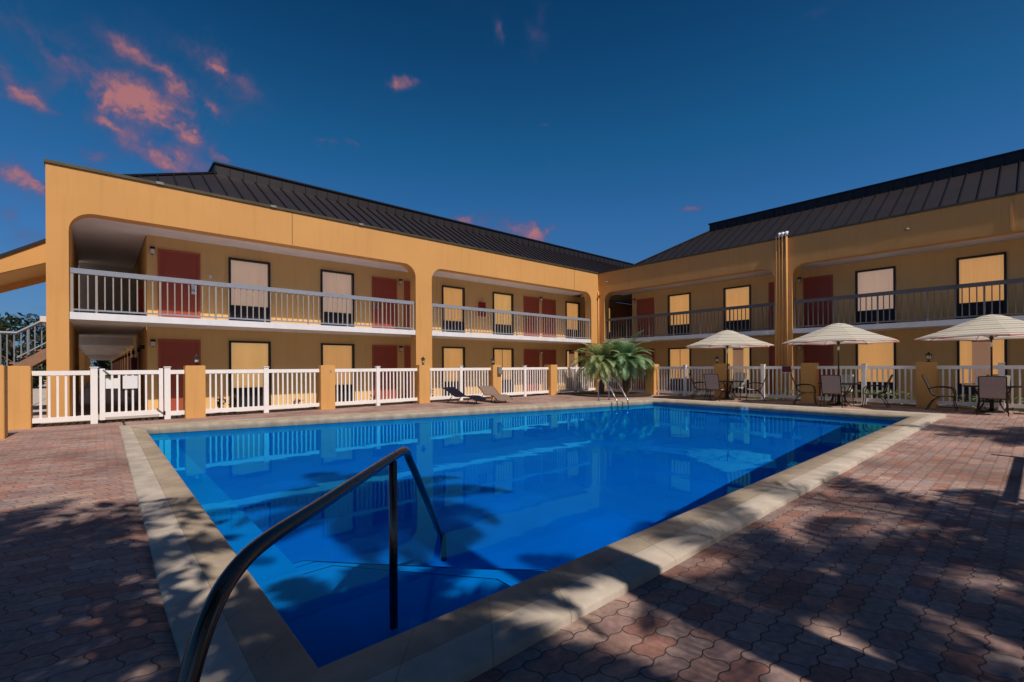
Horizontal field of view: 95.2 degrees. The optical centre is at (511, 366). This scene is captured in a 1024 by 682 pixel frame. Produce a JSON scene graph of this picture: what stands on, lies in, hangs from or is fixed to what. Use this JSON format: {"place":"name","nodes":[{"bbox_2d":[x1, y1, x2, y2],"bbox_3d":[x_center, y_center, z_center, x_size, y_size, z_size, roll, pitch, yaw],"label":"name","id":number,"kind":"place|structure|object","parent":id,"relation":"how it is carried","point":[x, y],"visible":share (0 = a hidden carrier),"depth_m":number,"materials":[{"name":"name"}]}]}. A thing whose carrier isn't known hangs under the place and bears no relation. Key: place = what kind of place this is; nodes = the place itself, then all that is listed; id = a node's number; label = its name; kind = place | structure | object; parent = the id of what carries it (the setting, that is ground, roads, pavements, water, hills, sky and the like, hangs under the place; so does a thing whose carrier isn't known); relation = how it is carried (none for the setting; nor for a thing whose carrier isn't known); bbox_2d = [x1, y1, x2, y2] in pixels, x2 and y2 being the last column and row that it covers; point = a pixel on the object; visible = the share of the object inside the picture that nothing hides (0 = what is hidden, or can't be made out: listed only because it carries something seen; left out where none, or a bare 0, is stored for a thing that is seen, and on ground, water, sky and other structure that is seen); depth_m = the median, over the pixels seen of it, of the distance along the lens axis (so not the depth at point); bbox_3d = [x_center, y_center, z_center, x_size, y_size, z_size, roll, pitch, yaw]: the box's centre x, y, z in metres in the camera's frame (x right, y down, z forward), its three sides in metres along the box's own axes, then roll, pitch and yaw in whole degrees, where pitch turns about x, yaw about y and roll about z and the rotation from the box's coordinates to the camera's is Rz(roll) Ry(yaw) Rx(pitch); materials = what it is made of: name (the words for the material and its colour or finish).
{"place":"outdoors","nodes":[
{"label":"outdoors","id":0,"kind":"place"},
{"bbox_2d":[33,380,46,405],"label":"parking lot","id":1,"kind":"structure","parent":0,"point":[36,394],"depth_m":25.38,"materials":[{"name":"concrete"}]},
{"bbox_2d":[0,312,45,364],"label":"bushy tree","id":2,"kind":"object","parent":1,"relation":"on","point":[5,325],"visible":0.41,"depth_m":38.92,"materials":[{"name":"green plant"}]},
{"bbox_2d":[1,339,46,387],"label":"bushy tree","id":3,"kind":"object","parent":1,"relation":"on","point":[41,367],"visible":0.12,"depth_m":32.02,"materials":[{"name":"green plant"}]},
{"bbox_2d":[228,395,236,411],"bbox_3d":[-8.271,1.099,13.930,0.307,0.554,0.345,0,0,3],"label":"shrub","id":4,"kind":"object","parent":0,"point":[235,401],"visible":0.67,"depth_m":13.89,"materials":[{"name":"green plant"}]},
{"bbox_2d":[44,370,942,424],"bbox_3d":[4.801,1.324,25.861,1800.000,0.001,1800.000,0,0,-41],"label":"ground","id":5,"kind":"structure","parent":0,"point":[106,376],"depth_m":27.81,"materials":[{"name":"green plant"}]},
{"bbox_2d":[0,365,7,438],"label":"fence pillar","id":6,"kind":"structure","parent":5,"relation":"on","point":[3,401],"depth_m":8.32,"materials":[{"name":"paint"}]},
{"bbox_2d":[0,238,45,367],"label":"outdoor staircase","id":7,"kind":"structure","parent":5,"relation":"on","point":[23,266],"depth_m":13.01,"materials":[{"name":"orange paint"}]},
{"bbox_2d":[91,360,110,376],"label":"bushy tree","id":8,"kind":"object","parent":5,"relation":"on","point":[104,364],"visible":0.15,"depth_m":59.13,"materials":[{"name":"green plant"}]},
{"bbox_2d":[40,158,632,422],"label":"motel building","id":9,"kind":"structure","parent":5,"relation":"on","point":[219,266],"depth_m":17.00,"materials":[{"name":"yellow paint"}]},
{"bbox_2d":[137,345,139,403],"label":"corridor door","id":10,"kind":"structure","parent":9,"relation":"in","point":[138,353],"depth_m":16.61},
{"bbox_2d":[158,339,200,410],"bbox_3d":[-10.422,0.271,14.685,1.090,2.230,0.085,0,0,-41],"label":"door","id":11,"kind":"structure","parent":9,"relation":"in","point":[175,354],"depth_m":14.61,"materials":[{"name":"brown wood"}]},
{"bbox_2d":[158,248,200,318],"bbox_3d":[-10.424,-2.499,14.670,1.090,2.230,0.125,0,0,-41],"label":"door","id":12,"kind":"structure","parent":9,"relation":"in","point":[171,263],"depth_m":14.65,"materials":[{"name":"brown wood"}]},
{"bbox_2d":[228,257,270,321],"bbox_3d":[-8.968,-2.512,15.997,1.270,2.240,0.140,0,0,-41],"label":"window","id":13,"kind":"structure","parent":9,"relation":"in","point":[240,271],"depth_m":16.01,"materials":[{"name":"white fabric"}]},
{"bbox_2d":[229,341,270,407],"bbox_3d":[-8.953,0.258,15.997,1.270,2.240,0.140,0,0,-41],"label":"window","id":14,"kind":"structure","parent":9,"relation":"in","point":[242,354],"depth_m":16.01,"materials":[{"name":"brown metal"}]},
{"bbox_2d":[320,269,353,326],"bbox_3d":[-6.715,-2.524,17.985,1.280,2.240,0.140,0,0,-41],"label":"window","id":15,"kind":"structure","parent":9,"relation":"in","point":[336,282],"depth_m":18.00,"materials":[{"name":"white fabric"}]},
{"bbox_2d":[321,343,354,401],"bbox_3d":[-6.700,0.246,17.985,1.280,2.240,0.140,0,0,-41],"label":"window","id":16,"kind":"structure","parent":9,"relation":"in","point":[342,356],"depth_m":18.11,"materials":[{"name":"brown metal"}]},
{"bbox_2d":[372,345,396,398],"bbox_3d":[-5.237,0.243,19.260,1.100,2.230,0.085,0,0,-41],"label":"door","id":17,"kind":"structure","parent":9,"relation":"in","point":[385,356],"depth_m":19.26,"materials":[{"name":"brown wood"}]},
{"bbox_2d":[372,276,396,328],"bbox_3d":[-5.239,-2.527,19.245,1.100,2.230,0.125,0,0,-41],"label":"door","id":18,"kind":"structure","parent":9,"relation":"in","point":[386,288],"depth_m":19.24,"materials":[{"name":"brown wood"}]},
{"bbox_2d":[404,346,410,397],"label":"door","id":19,"kind":"structure","parent":9,"relation":"in","point":[407,349],"depth_m":19.93,"materials":[{"name":"brown"}]},
{"bbox_2d":[404,280,410,329],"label":"door","id":20,"kind":"structure","parent":9,"relation":"in","point":[406,283],"depth_m":19.94,"materials":[{"name":"brown"}]},
{"bbox_2d":[442,347,464,395],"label":"window","id":21,"kind":"structure","parent":9,"relation":"in","point":[452,357],"depth_m":21.55,"materials":[{"name":"brown metal"}]},
{"bbox_2d":[442,285,464,332],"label":"window","id":22,"kind":"structure","parent":9,"relation":"in","point":[451,295],"depth_m":21.59,"materials":[{"name":"brown metal"}]},
{"bbox_2d":[493,348,513,392],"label":"window","id":23,"kind":"structure","parent":9,"relation":"in","point":[508,354],"depth_m":23.64,"materials":[{"name":"brown metal"}]},
{"bbox_2d":[493,292,513,334],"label":"window","id":24,"kind":"structure","parent":9,"relation":"in","point":[501,301],"depth_m":23.56,"materials":[{"name":"brown metal"}]},
{"bbox_2d":[523,296,538,336],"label":"door","id":25,"kind":"structure","parent":9,"relation":"in","point":[530,304],"depth_m":24.78,"materials":[{"name":"brown"}]},
{"bbox_2d":[524,349,539,390],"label":"door","id":26,"kind":"structure","parent":9,"relation":"in","point":[531,356],"depth_m":24.81,"materials":[{"name":"brown"}]},
{"bbox_2d":[542,350,555,390],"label":"door","id":27,"kind":"structure","parent":9,"relation":"in","point":[548,356],"depth_m":25.62,"materials":[{"name":"brown"}]},
{"bbox_2d":[542,298,555,337],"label":"door","id":28,"kind":"structure","parent":9,"relation":"in","point":[548,305],"depth_m":25.63,"materials":[{"name":"brown"}]},
{"bbox_2d":[565,301,579,338],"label":"window","id":29,"kind":"structure","parent":9,"relation":"in","point":[572,309],"depth_m":27.01,"materials":[{"name":"brown metal"}]},
{"bbox_2d":[566,350,579,388],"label":"window","id":30,"kind":"structure","parent":9,"relation":"in","point":[569,357],"depth_m":27.04,"materials":[{"name":"brown metal"}]},
{"bbox_2d":[609,307,611,338],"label":"window","id":31,"kind":"structure","parent":9,"relation":"in","point":[610,308],"depth_m":29.37,"materials":[{"name":"brown metal"}]},
{"bbox_2d":[33,379,955,423],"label":"walkway","id":32,"kind":"structure","parent":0,"point":[87,404],"depth_m":16.72,"materials":[{"name":"concrete"}]},
{"bbox_2d":[580,149,1023,403],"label":"motel building","id":33,"kind":"structure","parent":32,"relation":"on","point":[906,261],"depth_m":18.40,"materials":[{"name":"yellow paint"}]},
{"bbox_2d":[637,349,653,389],"bbox_3d":[7.314,0.176,25.557,0.085,2.230,1.070,0,0,-41],"label":"door","id":34,"kind":"structure","parent":33,"relation":"in","point":[641,352],"depth_m":25.60,"materials":[{"name":"brown"}]},
{"bbox_2d":[637,297,653,337],"bbox_3d":[7.284,-2.594,25.543,0.125,2.230,1.070,0,0,-41],"label":"door","id":35,"kind":"structure","parent":33,"relation":"in","point":[645,306],"depth_m":25.54,"materials":[{"name":"brown wood"}]},
{"bbox_2d":[668,348,690,390],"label":"window","id":36,"kind":"structure","parent":33,"relation":"in","point":[677,357],"depth_m":24.18,"materials":[{"name":"brown metal"}]},
{"bbox_2d":[668,292,690,335],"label":"window","id":37,"kind":"structure","parent":33,"relation":"in","point":[676,302],"depth_m":24.11,"materials":[{"name":"brown metal"}]},
{"bbox_2d":[723,285,750,331],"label":"window","id":38,"kind":"structure","parent":33,"relation":"in","point":[738,295],"depth_m":21.91,"materials":[{"name":"brown metal"}]},
{"bbox_2d":[724,347,750,392],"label":"window","id":39,"kind":"structure","parent":33,"relation":"in","point":[735,357],"depth_m":21.91,"materials":[{"name":"brown metal"}]},
{"bbox_2d":[768,282,774,329],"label":"door","id":40,"kind":"structure","parent":33,"relation":"in","point":[771,285],"depth_m":20.75,"materials":[{"name":"brown"}]},
{"bbox_2d":[769,345,774,393],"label":"door","id":41,"kind":"structure","parent":33,"relation":"in","point":[771,348],"depth_m":20.76,"materials":[{"name":"brown"}]},
{"bbox_2d":[803,274,832,327],"bbox_3d":[12.696,-2.623,19.410,0.125,2.230,1.070,0,0,-41],"label":"door","id":42,"kind":"structure","parent":33,"relation":"in","point":[818,286],"depth_m":19.42,"materials":[{"name":"brown wood"}]},
{"bbox_2d":[803,345,833,396],"bbox_3d":[12.726,0.146,19.423,0.085,2.230,1.070,0,0,-41],"label":"door","id":43,"kind":"structure","parent":33,"relation":"in","point":[823,355],"depth_m":19.35,"materials":[{"name":"brown wood"}]},
{"bbox_2d":[855,266,895,324],"bbox_3d":[13.981,-2.635,18.003,0.140,2.240,1.240,0,0,-41],"label":"window","id":44,"kind":"structure","parent":33,"relation":"in","point":[865,281],"depth_m":18.03,"materials":[{"name":"white metal"}]},
{"bbox_2d":[856,342,895,398],"bbox_3d":[13.996,0.135,18.003,0.140,2.240,1.240,0,0,-41],"label":"window","id":45,"kind":"structure","parent":33,"relation":"in","point":[876,354],"depth_m":18.00,"materials":[{"name":"brown metal"}]},
{"bbox_2d":[956,252,1006,318],"bbox_3d":[15.886,-2.646,15.843,0.140,2.240,1.200,0,0,-41],"label":"window","id":46,"kind":"structure","parent":33,"relation":"in","point":[986,267],"depth_m":15.86,"materials":[{"name":"beige fabric"}]},
{"bbox_2d":[957,339,1006,402],"bbox_3d":[15.911,0.124,15.852,0.165,2.240,1.200,0,0,-41],"label":"window","id":47,"kind":"structure","parent":33,"relation":"in","point":[968,352],"depth_m":16.01,"materials":[{"name":"brown metal"}]},
{"bbox_2d":[0,393,1023,681],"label":"deck paving","id":48,"kind":"structure","parent":0,"point":[900,561],"depth_m":2.74,"materials":[{"name":"red brick"}]},
{"bbox_2d":[32,371,89,422],"bbox_3d":[-10.491,0.694,10.904,0.980,1.185,0.060,0,0,-41],"label":"picket fence","id":49,"kind":"object","parent":48,"relation":"on","point":[74,417],"visible":1,"depth_m":10.85,"materials":[{"name":"white plastic"}]},
{"bbox_2d":[89,367,97,423],"bbox_3d":[-10.071,0.697,11.274,0.160,1.375,0.160,0,0,-41],"label":"gate post","id":50,"kind":"object","parent":48,"relation":"on","point":[94,391],"visible":1,"depth_m":11.23,"materials":[{"name":"white plastic"}]},
{"bbox_2d":[163,367,170,419],"bbox_3d":[-9.003,0.691,12.217,0.160,1.375,0.160,0,0,-41],"label":"gate post","id":51,"kind":"object","parent":48,"relation":"on","point":[167,389],"visible":1,"depth_m":12.17,"materials":[{"name":"white plastic"}]},
{"bbox_2d":[100,368,165,419],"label":"pool gate","id":52,"kind":"structure","parent":51,"relation":"attached to","point":[139,412],"depth_m":11.74,"materials":[{"name":"white plastic"}]},
{"bbox_2d":[106,378,117,388],"bbox_3d":[-9.841,0.418,11.526,0.260,0.250,0.006,0,0,-41],"label":"gate sign","id":53,"kind":"object","parent":52,"relation":"attached to","point":[108,383],"visible":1,"depth_m":11.50,"materials":[{"name":"plastic"}]},
{"bbox_2d":[123,376,137,388],"bbox_3d":[-9.534,0.391,11.684,0.290,0.320,0.006,0,0,-41],"label":"gate sign","id":54,"kind":"object","parent":52,"relation":"attached to","point":[129,382],"visible":1,"depth_m":11.68,"materials":[{"name":"plastic"}]},
{"bbox_2d":[171,370,184,414],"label":"picket fence","id":55,"kind":"object","parent":51,"relation":"attached to","point":[178,411],"visible":1,"depth_m":12.35,"materials":[{"name":"white plastic"}]},
{"bbox_2d":[205,367,318,412],"bbox_3d":[-7.245,0.687,13.769,3.050,1.365,0.160,0,0,-41],"label":"picket fence","id":56,"kind":"object","parent":48,"relation":"on","point":[265,407],"visible":0.98,"depth_m":13.70,"materials":[{"name":"white plastic"}]},
{"bbox_2d":[176,447,443,681],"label":"pool handrail","id":57,"kind":"object","parent":48,"relation":"on","point":[208,617],"visible":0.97,"depth_m":1.52,"materials":[{"name":"grey metal"}]},
{"bbox_2d":[335,366,416,405],"bbox_3d":[-4.620,0.672,16.084,3.050,1.365,0.160,0,0,-41],"label":"picket fence","id":58,"kind":"object","parent":48,"relation":"on","point":[377,401],"visible":0.99,"depth_m":16.00,"materials":[{"name":"white plastic"}]},
{"bbox_2d":[430,366,490,400],"bbox_3d":[-2.018,0.658,18.380,2.990,1.365,0.160,0,0,-41],"label":"picket fence","id":59,"kind":"object","parent":48,"relation":"on","point":[459,369],"visible":0.84,"depth_m":18.30,"materials":[{"name":"white plastic"}]},
{"bbox_2d":[443,387,485,403],"bbox_3d":[-1.732,1.056,16.983,1.532,0.580,0.654,0,0,31],"label":"sun lounger","id":60,"kind":"object","parent":48,"relation":"on","point":[454,391],"visible":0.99,"depth_m":16.98,"materials":[{"name":"black"}]},
{"bbox_2d":[478,386,512,402],"bbox_3d":[-0.653,1.050,17.608,0.654,0.580,1.627,0,0,-29],"label":"sun lounger","id":61,"kind":"object","parent":48,"relation":"on","point":[490,391],"visible":0.96,"depth_m":17.79,"materials":[{"name":"brown"}]},
{"bbox_2d":[501,366,548,396],"bbox_3d":[0.554,0.644,20.650,2.970,1.365,0.160,0,0,-41],"label":"picket fence","id":62,"kind":"object","parent":48,"relation":"on","point":[526,391],"visible":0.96,"depth_m":20.60,"materials":[{"name":"white plastic"}]},
{"bbox_2d":[119,398,945,681],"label":"pool coping","id":63,"kind":"object","parent":48,"relation":"on","point":[254,638],"visible":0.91,"depth_m":2.79,"materials":[{"name":"concrete"}]},
{"bbox_2d":[597,377,628,406],"bbox_3d":[3.521,1.293,16.266,0.580,1.837,1.100,0,0,-29],"label":"pool ladder","id":64,"kind":"object","parent":63,"relation":"attached to","point":[609,388],"visible":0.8,"depth_m":16.37,"materials":[{"name":"silver metal"}]},
{"bbox_2d":[557,365,594,392],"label":"picket fence","id":65,"kind":"object","parent":48,"relation":"on","point":[565,385],"visible":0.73,"depth_m":22.67,"materials":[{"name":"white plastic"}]},
{"bbox_2d":[573,392,651,397],"bbox_3d":[4.566,1.270,21.375,3.500,0.070,3.500,0,0,-41],"label":"planting bed","id":66,"kind":"object","parent":48,"relation":"on","point":[605,394],"visible":0.89,"depth_m":20.72,"materials":[{"name":"soil"}]},
{"bbox_2d":[570,338,632,393],"bbox_3d":[4.013,0.012,21.329,2.783,2.618,2.754,0,0,-41],"label":"palm tree","id":67,"kind":"object","parent":66,"relation":"on","point":[597,353],"visible":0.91,"depth_m":20.87,"materials":[{"name":"green plant"}]},
{"bbox_2d":[596,331,655,393],"bbox_3d":[5.194,-0.153,21.282,2.591,2.933,2.649,0,0,26],"label":"palm tree","id":68,"kind":"object","parent":66,"relation":"on","point":[627,351],"visible":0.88,"depth_m":20.92,"materials":[{"name":"green plant"}]},
{"bbox_2d":[604,367,645,391],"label":"picket fence","id":69,"kind":"object","parent":48,"relation":"on","point":[631,389],"visible":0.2,"depth_m":22.50,"materials":[{"name":"white plastic"}]},
{"bbox_2d":[645,364,658,394],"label":"fence pillar","id":70,"kind":"structure","parent":48,"relation":"on","point":[652,385],"depth_m":21.49,"materials":[{"name":"paint"}]},
{"bbox_2d":[656,365,713,395],"bbox_3d":[7.569,0.607,20.452,0.160,1.365,2.790,0,0,-41],"label":"picket fence","id":71,"kind":"object","parent":48,"relation":"on","point":[684,392],"visible":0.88,"depth_m":20.44,"materials":[{"name":"white plastic"}]},
{"bbox_2d":[689,373,709,399],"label":"patio chair","id":72,"kind":"object","parent":48,"relation":"on","point":[693,383],"visible":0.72,"depth_m":18.14,"materials":[{"name":"brown metal"}]},
{"bbox_2d":[704,374,725,400],"bbox_3d":[7.537,0.778,17.415,0.600,1.031,0.755,0,0,44],"label":"patio chair","id":73,"kind":"object","parent":48,"relation":"on","point":[711,382],"visible":0.98,"depth_m":17.26,"materials":[{"name":"beige"}]},
{"bbox_2d":[714,364,729,397],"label":"fence pillar","id":74,"kind":"structure","parent":48,"relation":"on","point":[720,370],"depth_m":19.06,"materials":[{"name":"paint"}]},
{"bbox_2d":[715,380,743,400],"bbox_3d":[8.330,0.918,18.081,1.160,0.757,1.160,0,0,43],"label":"patio table","id":75,"kind":"object","parent":48,"relation":"on","point":[731,381],"visible":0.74,"depth_m":17.94,"materials":[{"name":"brown metal"}]},
{"bbox_2d":[686,329,773,399],"bbox_3d":[8.324,-0.095,18.081,3.024,2.760,3.024,0,0,20],"label":"patio umbrella","id":76,"kind":"object","parent":48,"relation":"on","point":[727,338],"visible":0.98,"depth_m":17.50,"materials":[{"name":"fabric"}]},
{"bbox_2d":[726,373,744,398],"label":"patio chair","id":77,"kind":"object","parent":48,"relation":"on","point":[739,387],"visible":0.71,"depth_m":18.79,"materials":[{"name":"grey metal"}]},
{"bbox_2d":[746,373,767,399],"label":"patio chair","id":78,"kind":"object","parent":48,"relation":"on","point":[747,389],"visible":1,"depth_m":17.47,"materials":[{"name":"brown metal"}]},
{"bbox_2d":[728,364,800,399],"bbox_3d":[9.690,0.595,18.049,0.160,1.365,2.720,0,0,-41],"label":"picket fence","id":79,"kind":"object","parent":48,"relation":"on","point":[762,367],"visible":0.88,"depth_m":17.98,"materials":[{"name":"white plastic"}]},
{"bbox_2d":[782,366,790,372],"bbox_3d":[10.209,0.105,17.395,0.015,0.250,0.300,0,0,-41],"label":"fence sign","id":80,"kind":"object","parent":79,"relation":"attached to","point":[786,369],"visible":1,"depth_m":17.39,"materials":[{"name":"red"}]},
{"bbox_2d":[790,374,816,404],"bbox_3d":[9.831,0.766,15.796,0.755,1.031,0.599,0,0,29],"label":"patio chair","id":81,"kind":"object","parent":48,"relation":"on","point":[814,391],"visible":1,"depth_m":15.65,"materials":[{"name":"brown metal"}]},
{"bbox_2d":[801,363,818,401],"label":"fence pillar","id":82,"kind":"structure","parent":48,"relation":"on","point":[809,373],"depth_m":16.71,"materials":[{"name":"paint"}]},
{"bbox_2d":[820,375,845,407],"bbox_3d":[9.971,0.765,14.554,0.600,1.031,0.755,0,0,43],"label":"patio chair","id":83,"kind":"object","parent":48,"relation":"on","point":[830,384],"visible":0.99,"depth_m":14.38,"materials":[{"name":"fabric"}]},
{"bbox_2d":[817,382,860,406],"bbox_3d":[10.670,0.906,15.278,1.160,0.757,1.160,0,0,20],"label":"patio table","id":84,"kind":"object","parent":48,"relation":"on","point":[846,392],"visible":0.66,"depth_m":15.12,"materials":[{"name":"brown metal"}]},
{"bbox_2d":[782,321,899,405],"bbox_3d":[10.664,-0.107,15.278,3.024,2.760,3.024,0,0,-3],"label":"patio umbrella","id":85,"kind":"object","parent":48,"relation":"on","point":[837,333],"visible":0.96,"depth_m":14.76,"materials":[{"name":"fabric"}]},
{"bbox_2d":[833,373,855,404],"bbox_3d":[11.286,0.758,15.885,0.600,1.031,0.755,0,0,42],"label":"patio chair","id":86,"kind":"object","parent":48,"relation":"on","point":[848,380],"visible":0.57,"depth_m":15.98,"materials":[{"name":"grey metal"}]},
{"bbox_2d":[817,363,915,403],"bbox_3d":[11.790,0.584,15.668,0.160,1.365,2.730,0,0,-41],"label":"picket fence","id":87,"kind":"object","parent":48,"relation":"on","point":[863,367],"visible":0.8,"depth_m":15.49,"materials":[{"name":"white plastic"}]},
{"bbox_2d":[861,374,892,407],"bbox_3d":[11.416,0.758,14.605,0.755,1.031,0.599,0,0,44],"label":"patio chair","id":88,"kind":"object","parent":48,"relation":"on","point":[884,387],"visible":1,"depth_m":14.57,"materials":[{"name":"brown metal"}]},
{"bbox_2d":[916,362,937,407],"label":"fence pillar","id":89,"kind":"structure","parent":48,"relation":"on","point":[924,396],"depth_m":14.33,"materials":[{"name":"paint"}]},
{"bbox_2d":[921,374,957,410],"bbox_3d":[12.406,0.752,13.581,0.600,1.031,0.755,0,0,-43],"label":"patio chair","id":90,"kind":"object","parent":48,"relation":"on","point":[929,387],"visible":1,"depth_m":13.54,"materials":[{"name":"brown metal"}]},
{"bbox_2d":[914,312,1023,412],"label":"patio umbrella","id":91,"kind":"object","parent":48,"relation":"on","point":[991,327],"visible":0.98,"depth_m":12.59,"materials":[{"name":"fabric"}]},
{"bbox_2d":[937,363,1023,410],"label":"picket fence","id":92,"kind":"object","parent":48,"relation":"on","point":[1001,367],"visible":0.71,"depth_m":13.63,"materials":[{"name":"white plastic"}]},
{"bbox_2d":[962,384,1022,413],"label":"patio table","id":93,"kind":"object","parent":48,"relation":"on","point":[1009,387],"visible":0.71,"depth_m":12.78,"materials":[{"name":"brown metal"}]},
{"bbox_2d":[976,376,1008,416],"bbox_3d":[12.502,0.752,12.167,0.755,1.031,0.599,0,0,-43],"label":"patio chair","id":94,"kind":"object","parent":48,"relation":"on","point":[993,387],"visible":1,"depth_m":12.00,"materials":[{"name":"fabric"}]},
{"bbox_2d":[979,374,1012,410],"bbox_3d":[13.851,0.745,13.386,0.755,1.031,0.600,0,0,-33],"label":"patio chair","id":95,"kind":"object","parent":48,"relation":"on","point":[1008,380],"visible":0.24,"depth_m":13.38,"materials":[{"name":"fabric"}]},
{"bbox_2d":[0,0,1023,369],"label":"sky","id":96,"kind":"structure","parent":0,"point":[622,130],"materials":[{"name":"blue"}]},
{"bbox_2d":[149,404,898,667],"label":"water","id":97,"kind":"structure","parent":0,"point":[516,497],"depth_m":5.29,"materials":[{"name":"blue liquid"}]},
{"bbox_2d":[33,391,1023,426],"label":"planting strip","id":98,"kind":"object","parent":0,"point":[231,413],"depth_m":14.78,"materials":[{"name":"brown soil"}]},
{"bbox_2d":[8,366,32,429],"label":"fence pillar","id":99,"kind":"structure","parent":98,"relation":"on","point":[20,397],"depth_m":10.33,"materials":[{"name":"paint"}]},
{"bbox_2d":[183,365,205,418],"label":"fence pillar","id":100,"kind":"structure","parent":98,"relation":"on","point":[194,392],"depth_m":12.47,"materials":[{"name":"paint"}]},
{"bbox_2d":[316,365,334,409],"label":"fence pillar","id":101,"kind":"structure","parent":98,"relation":"on","point":[325,388],"depth_m":14.79,"materials":[{"name":"paint"}]},
{"bbox_2d":[413,365,429,403],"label":"fence pillar","id":102,"kind":"structure","parent":98,"relation":"on","point":[422,384],"depth_m":17.09,"materials":[{"name":"paint"}]},
{"bbox_2d":[486,365,500,398],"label":"fence pillar","id":103,"kind":"structure","parent":98,"relation":"on","point":[494,379],"depth_m":19.36,"materials":[{"name":"paint"}]},
{"bbox_2d":[544,365,557,394],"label":"fence pillar","id":104,"kind":"structure","parent":98,"relation":"on","point":[551,378],"depth_m":21.61,"materials":[{"name":"paint"}]},
{"bbox_2d":[591,373,598,391],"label":"fence pillar","id":105,"kind":"structure","parent":98,"relation":"on","point":[596,385],"depth_m":23.86,"materials":[{"name":"paint"}]},
{"bbox_2d":[675,387,1023,409],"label":"ground cover","id":106,"kind":"object","parent":98,"relation":"on","point":[896,396],"visible":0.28,"depth_m":15.62,"materials":[{"name":"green plant"}]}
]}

